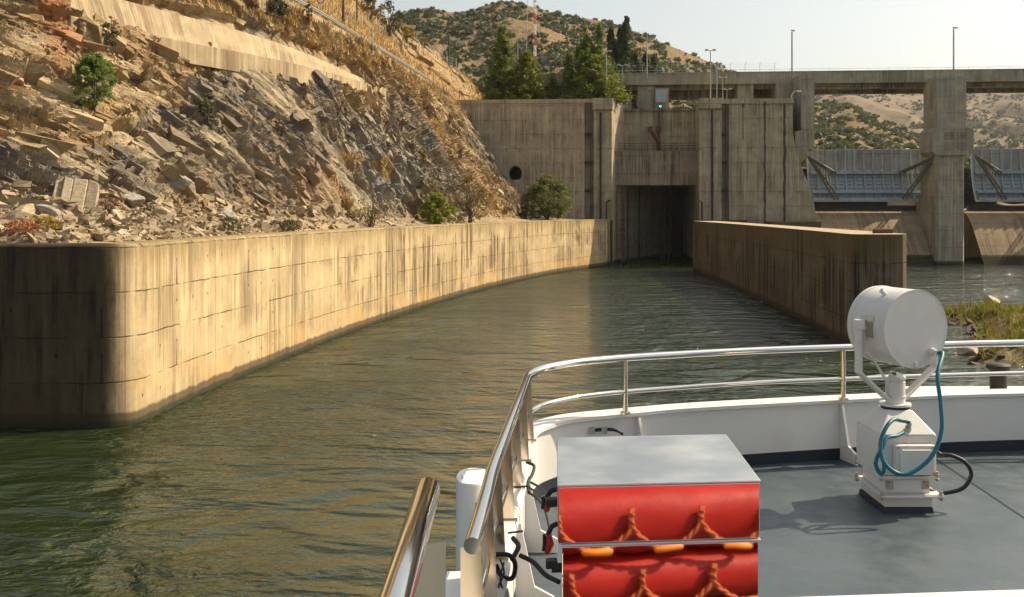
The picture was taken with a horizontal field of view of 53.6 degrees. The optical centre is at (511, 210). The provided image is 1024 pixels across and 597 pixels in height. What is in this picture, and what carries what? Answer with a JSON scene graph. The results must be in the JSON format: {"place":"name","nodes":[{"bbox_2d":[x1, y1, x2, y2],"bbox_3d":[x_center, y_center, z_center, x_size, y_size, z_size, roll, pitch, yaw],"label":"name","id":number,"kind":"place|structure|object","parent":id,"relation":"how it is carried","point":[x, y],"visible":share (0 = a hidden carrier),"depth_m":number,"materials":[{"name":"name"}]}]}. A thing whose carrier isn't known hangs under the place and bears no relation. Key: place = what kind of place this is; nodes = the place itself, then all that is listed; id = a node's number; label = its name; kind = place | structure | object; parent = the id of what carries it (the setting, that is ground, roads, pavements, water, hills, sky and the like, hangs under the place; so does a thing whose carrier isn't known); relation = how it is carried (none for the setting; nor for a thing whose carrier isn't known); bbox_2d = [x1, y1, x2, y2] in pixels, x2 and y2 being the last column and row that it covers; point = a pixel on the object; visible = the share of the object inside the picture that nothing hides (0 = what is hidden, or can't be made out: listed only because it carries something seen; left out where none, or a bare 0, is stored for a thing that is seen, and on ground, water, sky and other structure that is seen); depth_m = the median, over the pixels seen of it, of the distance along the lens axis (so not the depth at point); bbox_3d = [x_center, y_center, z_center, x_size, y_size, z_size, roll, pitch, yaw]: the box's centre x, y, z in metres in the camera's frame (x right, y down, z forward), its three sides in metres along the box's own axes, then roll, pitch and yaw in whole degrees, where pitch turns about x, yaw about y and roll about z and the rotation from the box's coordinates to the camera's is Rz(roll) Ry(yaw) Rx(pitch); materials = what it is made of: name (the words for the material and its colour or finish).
{"place":"outdoors","nodes":[
{"label":"outdoors","id":0,"kind":"place"},
{"bbox_2d":[0,0,578,242],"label":"hillside terrain","id":1,"kind":"structure","parent":0,"point":[277,97],"depth_m":59.75,"materials":[{"name":"stone"}]},
{"bbox_2d":[53,176,98,210],"bbox_3d":[-17.828,-0.315,41.297,1.853,2.191,1.654,0,0,-16],"label":"rock slab","id":2,"kind":"object","parent":1,"relation":"on","point":[83,192],"visible":0.5,"depth_m":41.25,"materials":[{"name":"stone"}]},
{"bbox_2d":[70,52,118,110],"bbox_3d":[-19.340,-6.027,46.990,2.137,2.756,2.139,0,0,-13],"label":"rock shrub","id":3,"kind":"object","parent":1,"relation":"on","point":[88,65],"visible":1,"depth_m":46.73,"materials":[{"name":"green plant"}]},
{"bbox_2d":[172,176,192,190],"bbox_3d":[-15.594,-1.296,47.915,1.095,0.716,0.879,0,0,0],"label":"boulder","id":4,"kind":"object","parent":1,"relation":"on","point":[182,183],"visible":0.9,"depth_m":47.49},
{"bbox_2d":[198,93,217,120],"bbox_3d":[-16.698,-5.686,55.500,1.014,1.583,1.418,0,0,0],"label":"rock shrub","id":5,"kind":"object","parent":1,"relation":"on","point":[209,104],"visible":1,"depth_m":55.36,"materials":[{"name":"green plant"}]},
{"bbox_2d":[68,0,385,99],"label":"retaining apron","id":6,"kind":"object","parent":1,"relation":"on","point":[188,38],"visible":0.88,"depth_m":59.60,"materials":[{"name":"concrete"}]},
{"bbox_2d":[0,179,475,242],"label":"rubble","id":7,"kind":"object","parent":1,"relation":"on","point":[174,226],"visible":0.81,"depth_m":41.51,"materials":[{"name":"stone"}]},
{"bbox_2d":[4,204,34,220],"bbox_3d":[-18.115,0.168,37.248,0.708,0.865,1.018,0,0,39],"label":"boulder","id":8,"kind":"object","parent":7,"relation":"on","point":[20,212],"visible":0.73,"depth_m":37.07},
{"bbox_2d":[0,217,45,238],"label":"ground plant","id":9,"kind":"object","parent":7,"relation":"on","point":[27,227],"visible":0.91,"depth_m":35.14,"materials":[{"name":"red plant"}]},
{"bbox_2d":[29,215,59,229],"bbox_3d":[-16.784,0.492,36.383,1.090,0.680,1.137,0,0,42],"label":"ground plant","id":10,"kind":"object","parent":7,"relation":"on","point":[49,218],"visible":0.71,"depth_m":36.33,"materials":[{"name":"yellow plant"}]},
{"bbox_2d":[34,204,60,215],"bbox_3d":[-17.533,0.082,38.274,0.955,0.665,0.737,0,0,-23],"label":"boulder","id":11,"kind":"object","parent":7,"relation":"on","point":[46,209],"visible":0.76,"depth_m":37.97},
{"bbox_2d":[96,197,123,213],"bbox_3d":[-16.563,-0.176,41.599,1.057,0.824,1.063,0,0,0],"label":"rock shrub","id":12,"kind":"object","parent":7,"relation":"on","point":[111,201],"visible":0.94,"depth_m":41.52,"materials":[{"name":"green plant"}]},
{"bbox_2d":[110,209,123,213],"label":"boulder","id":13,"kind":"object","parent":7,"relation":"on","point":[113,211],"visible":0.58,"depth_m":41.59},
{"bbox_2d":[123,192,144,207],"bbox_3d":[-16.761,-0.481,44.187,1.447,0.696,0.980,0,0,14],"label":"boulder","id":14,"kind":"object","parent":7,"relation":"on","point":[133,200],"visible":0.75,"depth_m":43.98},
{"bbox_2d":[152,206,170,214],"bbox_3d":[-15.495,0.161,44.577,0.939,0.728,0.674,0,0,0],"label":"boulder","id":15,"kind":"object","parent":7,"relation":"on","point":[161,210],"visible":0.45,"depth_m":44.29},
{"bbox_2d":[164,214,171,221],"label":"boulder","id":16,"kind":"object","parent":7,"relation":"on","point":[168,217],"visible":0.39,"depth_m":42.99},
{"bbox_2d":[218,207,236,217],"bbox_3d":[-14.190,0.143,50.453,0.951,0.632,0.691,0,0,0],"label":"boulder","id":17,"kind":"object","parent":7,"relation":"on","point":[227,211],"visible":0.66,"depth_m":50.33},
{"bbox_2d":[222,216,241,232],"bbox_3d":[-13.235,0.705,47.609,1.008,0.964,1.077,0,0,0],"label":"weed clump","id":18,"kind":"object","parent":7,"relation":"on","point":[235,220],"visible":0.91,"depth_m":47.51,"materials":[{"name":"green plant"}]},
{"bbox_2d":[270,219,302,230],"bbox_3d":[-12.023,0.800,53.778,1.977,0.795,1.535,0,0,-24],"label":"weed clump","id":19,"kind":"object","parent":7,"relation":"on","point":[290,222],"visible":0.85,"depth_m":53.66,"materials":[{"name":"green plant"}]},
{"bbox_2d":[295,206,305,214],"bbox_3d":[-12.402,-0.003,59.129,0.996,0.606,0.692,0,0,23],"label":"boulder","id":20,"kind":"object","parent":7,"relation":"on","point":[300,210],"visible":0.82,"depth_m":58.84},
{"bbox_2d":[418,192,456,223],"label":"lime shrub","id":21,"kind":"object","parent":7,"relation":"on","point":[441,200],"visible":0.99,"depth_m":81.88,"materials":[{"name":"green plant"}]},
{"bbox_2d":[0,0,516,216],"bbox_3d":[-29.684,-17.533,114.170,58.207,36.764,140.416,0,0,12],"label":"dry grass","id":22,"kind":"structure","parent":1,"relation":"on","point":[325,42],"depth_m":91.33,"materials":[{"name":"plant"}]},
{"bbox_2d":[0,0,520,218],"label":"rock ledges","id":23,"kind":"object","parent":1,"relation":"on","point":[64,91],"visible":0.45,"depth_m":50.93,"materials":[{"name":"stone"}]},
{"bbox_2d":[100,23,118,45],"bbox_3d":[-20.463,-8.883,51.161,1.051,1.341,1.224,0,0,0],"label":"rock shrub","id":24,"kind":"object","parent":23,"relation":"on","point":[107,25],"visible":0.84,"depth_m":51.20,"materials":[{"name":"green plant"}]},
{"bbox_2d":[105,16,119,31],"bbox_3d":[-20.594,-9.495,52.156,0.754,1.102,0.702,0,0,21],"label":"dry tussock","id":25,"kind":"object","parent":23,"relation":"on","point":[113,25],"visible":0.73,"depth_m":52.11,"materials":[{"name":"beige plant"}]},
{"bbox_2d":[152,36,163,54],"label":"dry tussock","id":26,"kind":"object","parent":23,"relation":"on","point":[158,39],"visible":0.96,"depth_m":54.92,"materials":[{"name":"beige plant"}]},
{"bbox_2d":[299,82,310,99],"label":"dry tussock","id":27,"kind":"object","parent":23,"relation":"on","point":[304,93],"visible":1,"depth_m":66.46,"materials":[{"name":"brown plant"}]},
{"bbox_2d":[333,91,347,114],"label":"dry tussock","id":28,"kind":"object","parent":23,"relation":"on","point":[337,104],"visible":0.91,"depth_m":70.92,"materials":[{"name":"brown plant"}]},
{"bbox_2d":[343,98,351,115],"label":"dry tussock","id":29,"kind":"object","parent":23,"relation":"on","point":[350,110],"visible":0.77,"depth_m":73.30,"materials":[{"name":"brown plant"}]},
{"bbox_2d":[384,120,391,133],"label":"dry tussock","id":30,"kind":"object","parent":23,"relation":"on","point":[388,125],"visible":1,"depth_m":80.62,"materials":[{"name":"brown plant"}]},
{"bbox_2d":[401,86,412,103],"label":"dry tussock","id":31,"kind":"object","parent":23,"relation":"on","point":[406,89],"visible":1,"depth_m":94.76,"materials":[{"name":"brown plant"}]},
{"bbox_2d":[268,0,289,16],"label":"rock shrub","id":32,"kind":"object","parent":1,"relation":"on","point":[282,11],"visible":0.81,"depth_m":68.47,"materials":[{"name":"green plant"}]},
{"bbox_2d":[274,117,283,131],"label":"dry tussock","id":33,"kind":"object","parent":1,"relation":"on","point":[277,123],"visible":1,"depth_m":60.69,"materials":[{"name":"brown plant"}]},
{"bbox_2d":[303,1,312,22],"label":"rock shrub","id":34,"kind":"object","parent":1,"relation":"on","point":[309,10],"visible":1,"depth_m":71.65,"materials":[{"name":"green plant"}]},
{"bbox_2d":[305,218,317,222],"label":"boulder","id":35,"kind":"object","parent":1,"relation":"on","point":[312,220],"visible":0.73,"depth_m":59.38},
{"bbox_2d":[240,0,423,79],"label":"road parapet","id":36,"kind":"structure","parent":1,"relation":"on","point":[264,6],"depth_m":70.52,"materials":[{"name":"concrete"}]},
{"bbox_2d":[290,0,451,95],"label":"guardrail","id":37,"kind":"object","parent":36,"relation":"on","point":[326,16],"visible":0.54,"depth_m":85.25,"materials":[{"name":"metal"}]},
{"bbox_2d":[342,0,344,24],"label":"utility pole","id":38,"kind":"object","parent":1,"relation":"on","point":[343,9],"visible":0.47,"depth_m":108.42,"materials":[{"name":"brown wood"}]},
{"bbox_2d":[352,196,385,226],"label":"reed shrub","id":39,"kind":"object","parent":1,"relation":"on","point":[371,220],"visible":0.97,"depth_m":67.20,"materials":[{"name":"brown plant"}]},
{"bbox_2d":[361,0,384,19],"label":"crest shrub","id":40,"kind":"object","parent":1,"relation":"on","point":[375,11],"visible":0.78,"depth_m":123.53,"materials":[{"name":"brown plant"}]},
{"bbox_2d":[378,0,406,35],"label":"crest shrub","id":41,"kind":"object","parent":1,"relation":"on","point":[398,15],"visible":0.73,"depth_m":129.39,"materials":[{"name":"green plant"}]},
{"bbox_2d":[349,8,459,75],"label":"wire fence","id":42,"kind":"object","parent":1,"relation":"on","point":[410,42],"visible":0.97,"depth_m":138.35,"materials":[{"name":"metal"}]},
{"bbox_2d":[402,26,414,40],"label":"broom shrub","id":43,"kind":"object","parent":1,"relation":"on","point":[409,33],"visible":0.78,"depth_m":135.67,"materials":[{"name":"green plant"}]},
{"bbox_2d":[417,89,429,109],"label":"dry tussock","id":44,"kind":"object","parent":1,"relation":"on","point":[423,98],"visible":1,"depth_m":98.49,"materials":[{"name":"brown plant"}]},
{"bbox_2d":[420,146,426,162],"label":"rock shrub","id":45,"kind":"object","parent":1,"relation":"on","point":[423,153],"visible":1,"depth_m":90.16,"materials":[{"name":"green plant"}]},
{"bbox_2d":[420,37,429,45],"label":"broom shrub","id":46,"kind":"object","parent":1,"relation":"on","point":[422,40],"visible":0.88,"depth_m":142.11,"materials":[{"name":"green plant"}]},
{"bbox_2d":[425,105,432,117],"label":"dry tussock","id":47,"kind":"object","parent":1,"relation":"on","point":[430,108],"visible":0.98,"depth_m":102.15,"materials":[{"name":"brown plant"}]},
{"bbox_2d":[416,179,442,218],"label":"dry shrub","id":48,"kind":"object","parent":1,"relation":"on","point":[432,186],"visible":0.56,"depth_m":83.56,"materials":[{"name":"brown plant"}]},
{"bbox_2d":[448,34,449,66],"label":"utility pole","id":49,"kind":"object","parent":1,"relation":"on","point":[449,50],"visible":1,"depth_m":151.53,"materials":[{"name":"grey wood"}]},
{"bbox_2d":[452,174,490,222],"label":"thin tree","id":50,"kind":"object","parent":1,"relation":"on","point":[469,202],"visible":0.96,"depth_m":91.10,"materials":[{"name":"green plant"}]},
{"bbox_2d":[518,201,539,219],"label":"willow shrub","id":51,"kind":"object","parent":1,"relation":"on","point":[529,206],"visible":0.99,"depth_m":114.16,"materials":[{"name":"green plant"}]},
{"bbox_2d":[519,172,572,219],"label":"willow shrub","id":52,"kind":"object","parent":1,"relation":"on","point":[550,188],"visible":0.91,"depth_m":119.10,"materials":[{"name":"green plant"}]},
{"bbox_2d":[561,52,575,97],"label":"poplar tree","id":53,"kind":"object","parent":1,"relation":"on","point":[568,66],"visible":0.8,"depth_m":139.49,"materials":[{"name":"green plant"}]},
{"bbox_2d":[574,22,607,86],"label":"poplar tree","id":54,"kind":"object","parent":1,"relation":"on","point":[585,49],"visible":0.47,"depth_m":138.96,"materials":[{"name":"green plant"}]},
{"bbox_2d":[0,256,1023,596],"bbox_3d":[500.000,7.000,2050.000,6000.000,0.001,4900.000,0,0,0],"label":"water","id":55,"kind":"structure","parent":0,"point":[302,474],"depth_m":32.58,"materials":[{"name":"liquid"}]},
{"bbox_2d":[0,219,612,428],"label":"guide wall","id":56,"kind":"structure","parent":55,"relation":"in","point":[107,335],"depth_m":39.19,"materials":[{"name":"concrete"}]},
{"bbox_2d":[455,98,670,263],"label":"lock tower","id":57,"kind":"structure","parent":55,"relation":"in","point":[573,143],"depth_m":134.00,"materials":[{"name":"concrete"}]},
{"bbox_2d":[476,25,523,99],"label":"conifer tree","id":58,"kind":"object","parent":57,"relation":"on","point":[500,68],"visible":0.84,"depth_m":137.96,"materials":[{"name":"green plant"}]},
{"bbox_2d":[505,49,553,99],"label":"conifer tree","id":59,"kind":"object","parent":57,"relation":"on","point":[529,84],"visible":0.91,"depth_m":136.78,"materials":[{"name":"green plant"}]},
{"bbox_2d":[546,71,561,98],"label":"conifer tree","id":60,"kind":"object","parent":57,"relation":"on","point":[553,88],"visible":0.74,"depth_m":138.45,"materials":[{"name":"green plant"}]},
{"bbox_2d":[559,53,633,104],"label":"cedar tree","id":61,"kind":"object","parent":57,"relation":"on","point":[594,71],"visible":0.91,"depth_m":136.09,"materials":[{"name":"green plant"}]},
{"bbox_2d":[601,50,611,95],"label":"street lamp","id":62,"kind":"object","parent":57,"relation":"on","point":[606,64],"visible":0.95,"depth_m":135.05,"materials":[{"name":"metal"}]},
{"bbox_2d":[615,108,696,261],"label":"lock gate","id":63,"kind":"structure","parent":57,"relation":"attached to","point":[659,148],"depth_m":138.27,"materials":[{"name":"concrete"}]},
{"bbox_2d":[655,88,668,108],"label":"control hut","id":64,"kind":"object","parent":63,"relation":"on","point":[662,96],"visible":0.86,"depth_m":139.62,"materials":[{"name":"concrete"}]},
{"bbox_2d":[655,90,666,102],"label":"window","id":65,"kind":"structure","parent":64,"relation":"in","point":[660,95],"depth_m":139.55,"materials":[{"name":"glass"}]},
{"bbox_2d":[621,187,624,262],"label":"ladder","id":66,"kind":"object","parent":55,"relation":"in","point":[622,228],"depth_m":135.40,"materials":[{"name":"metal"}]},
{"bbox_2d":[379,339,1023,596],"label":"river ship","id":67,"kind":"object","parent":55,"relation":"on","point":[827,529],"visible":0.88,"depth_m":7.93,"materials":[{"name":"white paint"}]},
{"bbox_2d":[496,461,560,589],"bbox_3d":[0.051,1.735,6.324,0.358,0.191,3.161,0,0,0],"label":"cable bundle","id":68,"kind":"object","parent":67,"relation":"on","point":[533,562],"visible":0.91,"depth_m":4.99,"materials":[{"name":"black rubber"}]},
{"bbox_2d":[589,427,622,435],"bbox_3d":[0.770,1.964,8.979,0.440,0.098,0.062,0,0,-2],"label":"cable coil","id":69,"kind":"object","parent":67,"relation":"attached to","point":[593,430],"visible":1,"depth_m":8.96,"materials":[{"name":"rubber"}]},
{"bbox_2d":[546,434,760,596],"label":"life raft","id":70,"kind":"object","parent":67,"relation":"on","point":[662,516],"visible":1,"depth_m":4.49,"materials":[{"name":"red rubber"},{"name":"orange rope"},{"name":"steel"}]},
{"bbox_2d":[541,487,556,511],"bbox_3d":[0.185,1.438,5.045,0.083,0.124,0.049,0,0,0],"label":"release hook","id":71,"kind":"object","parent":70,"relation":"hanging from","point":[543,499],"visible":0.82,"depth_m":5.04,"materials":[{"name":"black plastic"}]},
{"bbox_2d":[542,521,557,554],"bbox_3d":[0.191,1.629,5.045,0.084,0.163,0.049,0,0,0],"label":"release hook","id":72,"kind":"object","parent":70,"relation":"hanging from","point":[547,544],"visible":0.98,"depth_m":5.04,"materials":[{"name":"red plastic"}]},
{"bbox_2d":[847,285,972,512],"bbox_3d":[3.234,1.514,8.228,0.906,1.772,0.894,0,0,0],"label":"searchlight","id":73,"kind":"object","parent":67,"relation":"on","point":[898,445],"visible":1,"depth_m":8.13,"materials":[{"name":"white paint"}]},
{"bbox_2d":[986,362,1010,388],"bbox_3d":[5.098,1.748,10.620,0.240,0.295,0.240,0,0,0],"label":"bollard","id":74,"kind":"object","parent":67,"relation":"on","point":[998,382],"visible":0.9,"depth_m":10.55,"materials":[{"name":"metal"}]},
{"bbox_2d":[693,220,747,222],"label":"quay","id":75,"kind":"structure","parent":55,"relation":"in","point":[743,221],"depth_m":129.37,"materials":[{"name":"concrete"}]},
{"bbox_2d":[683,98,815,260],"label":"lock tower","id":76,"kind":"structure","parent":55,"relation":"in","point":[752,153],"depth_m":131.65,"materials":[{"name":"concrete"}]},
{"bbox_2d":[705,49,715,97],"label":"street lamp","id":77,"kind":"object","parent":76,"relation":"on","point":[710,67],"visible":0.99,"depth_m":132.96,"materials":[{"name":"metal"}]},
{"bbox_2d":[711,63,721,97],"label":"street lamp","id":78,"kind":"object","parent":76,"relation":"on","point":[716,75],"visible":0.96,"depth_m":137.85,"materials":[{"name":"metal"}]},
{"bbox_2d":[538,62,1023,159],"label":"road bridge","id":79,"kind":"structure","parent":76,"relation":"on","point":[742,85],"depth_m":138.55,"materials":[{"name":"concrete"}]},
{"bbox_2d":[646,51,647,77],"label":"thin mast","id":80,"kind":"object","parent":79,"relation":"attached to","point":[646,66],"visible":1,"depth_m":139.73,"materials":[{"name":"metal"}]},
{"bbox_2d":[791,29,794,70],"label":"bridge mast","id":81,"kind":"object","parent":79,"relation":"on","point":[792,49],"visible":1,"depth_m":138.39,"materials":[{"name":"metal"}]},
{"bbox_2d":[953,27,957,68],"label":"bridge mast","id":82,"kind":"object","parent":79,"relation":"on","point":[953,46],"visible":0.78,"depth_m":136.66,"materials":[{"name":"metal"}]},
{"bbox_2d":[765,221,820,227],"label":"quay","id":83,"kind":"structure","parent":55,"relation":"in","point":[804,224],"depth_m":125.31,"materials":[{"name":"concrete"}]},
{"bbox_2d":[693,221,906,343],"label":"guide wall","id":84,"kind":"structure","parent":55,"relation":"in","point":[820,279],"depth_m":63.26,"materials":[{"name":"concrete"}]},
{"bbox_2d":[815,211,934,263],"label":"spillway chute","id":85,"kind":"object","parent":55,"relation":"in","point":[910,224],"visible":0.13,"depth_m":137.54,"materials":[{"name":"concrete"}]},
{"bbox_2d":[887,76,973,264],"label":"spillway pier","id":86,"kind":"structure","parent":55,"relation":"in","point":[946,137],"depth_m":132.19,"materials":[{"name":"concrete"}]},
{"bbox_2d":[807,149,933,201],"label":"spillway gate","id":87,"kind":"structure","parent":86,"relation":"attached to","point":[868,175],"depth_m":141.65,"materials":[{"name":"metal"}]},
{"bbox_2d":[814,205,1023,210],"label":"sill beam","id":88,"kind":"structure","parent":86,"relation":"attached to","point":[911,207],"depth_m":140.49,"materials":[{"name":"metal"}]},
{"bbox_2d":[956,347,978,354],"bbox_3d":[22.287,6.826,49.425,1.146,0.719,0.948,0,0,0],"label":"islet rock","id":89,"kind":"object","parent":55,"relation":"in","point":[968,351],"visible":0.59,"depth_m":49.14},
{"bbox_2d":[964,209,1023,264],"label":"spillway chute","id":90,"kind":"object","parent":55,"relation":"in","point":[994,237],"visible":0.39,"depth_m":135.49,"materials":[{"name":"concrete"}]},
{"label":"spillway pier","id":91,"kind":"object","parent":55,"relation":"in","visible":0},
{"bbox_2d":[971,149,1023,201],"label":"spillway gate","id":92,"kind":"structure","parent":91,"relation":"attached to","point":[997,175],"depth_m":140.21,"materials":[{"name":"metal"}]},
{"bbox_2d":[526,0,535,58],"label":"radio mast","id":93,"kind":"object","parent":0,"point":[534,26],"visible":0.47,"depth_m":199.96,"materials":[{"name":"metal"}]},
{"bbox_2d":[363,0,1023,71],"label":"sky","id":94,"kind":"structure","parent":0,"point":[847,34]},
{"bbox_2d":[386,1,1023,203],"bbox_3d":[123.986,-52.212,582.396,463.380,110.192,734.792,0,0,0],"label":"hills","id":95,"kind":"structure","parent":0,"point":[523,29],"depth_m":458.74,"materials":[{"name":"plant"}]},
{"bbox_2d":[390,0,972,189],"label":"hill scrub","id":96,"kind":"object","parent":95,"relation":"on","point":[822,127],"visible":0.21,"depth_m":452.44,"materials":[{"name":"green plant"}]},
{"bbox_2d":[872,229,892,232],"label":"mooring block","id":97,"kind":"structure","parent":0,"point":[882,230],"depth_m":53.20,"materials":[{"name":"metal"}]},
{"bbox_2d":[814,93,1023,208],"bbox_3d":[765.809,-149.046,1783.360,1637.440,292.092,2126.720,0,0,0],"label":"hills","id":98,"kind":"structure","parent":0,"point":[896,113],"depth_m":1616.53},
{"bbox_2d":[814,93,1023,203],"bbox_3d":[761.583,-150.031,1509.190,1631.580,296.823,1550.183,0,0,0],"label":"scrub","id":99,"kind":"object","parent":98,"relation":"on","point":[1009,139],"visible":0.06,"depth_m":1506.36,"materials":[{"name":"green plant"}]},
{"bbox_2d":[946,305,1023,364],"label":"islet ground","id":100,"kind":"structure","parent":0,"point":[1009,353],"depth_m":49.49,"materials":[{"name":"soil"}]},
{"bbox_2d":[947,314,1004,364],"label":"islet stones","id":101,"kind":"object","parent":100,"relation":"on","point":[975,359],"visible":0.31,"depth_m":52.60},
{"bbox_2d":[943,299,1023,361],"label":"islet grass","id":102,"kind":"structure","parent":100,"relation":"on","point":[1003,311],"depth_m":58.90,"materials":[{"name":"plant"}]},
{"bbox_2d":[983,295,999,303],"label":"islet rock","id":103,"kind":"object","parent":100,"relation":"on","point":[990,298],"visible":0.41,"depth_m":69.05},
{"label":"crest terrain","id":104,"kind":"structure","parent":0,"visible":0},
{"bbox_2d":[606,16,631,104],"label":"poplar tree","id":105,"kind":"object","parent":104,"relation":"on","point":[620,53],"visible":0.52,"depth_m":159.51,"materials":[{"name":"green plant"}]},
{"bbox_2d":[629,51,644,106],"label":"poplar tree","id":106,"kind":"object","parent":104,"relation":"on","point":[633,61],"visible":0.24,"depth_m":164.49,"materials":[{"name":"green plant"}]},
{"bbox_2d":[642,52,658,72],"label":"poplar tree","id":107,"kind":"object","parent":104,"relation":"on","point":[653,64],"visible":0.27,"depth_m":164.42,"materials":[{"name":"green plant"}]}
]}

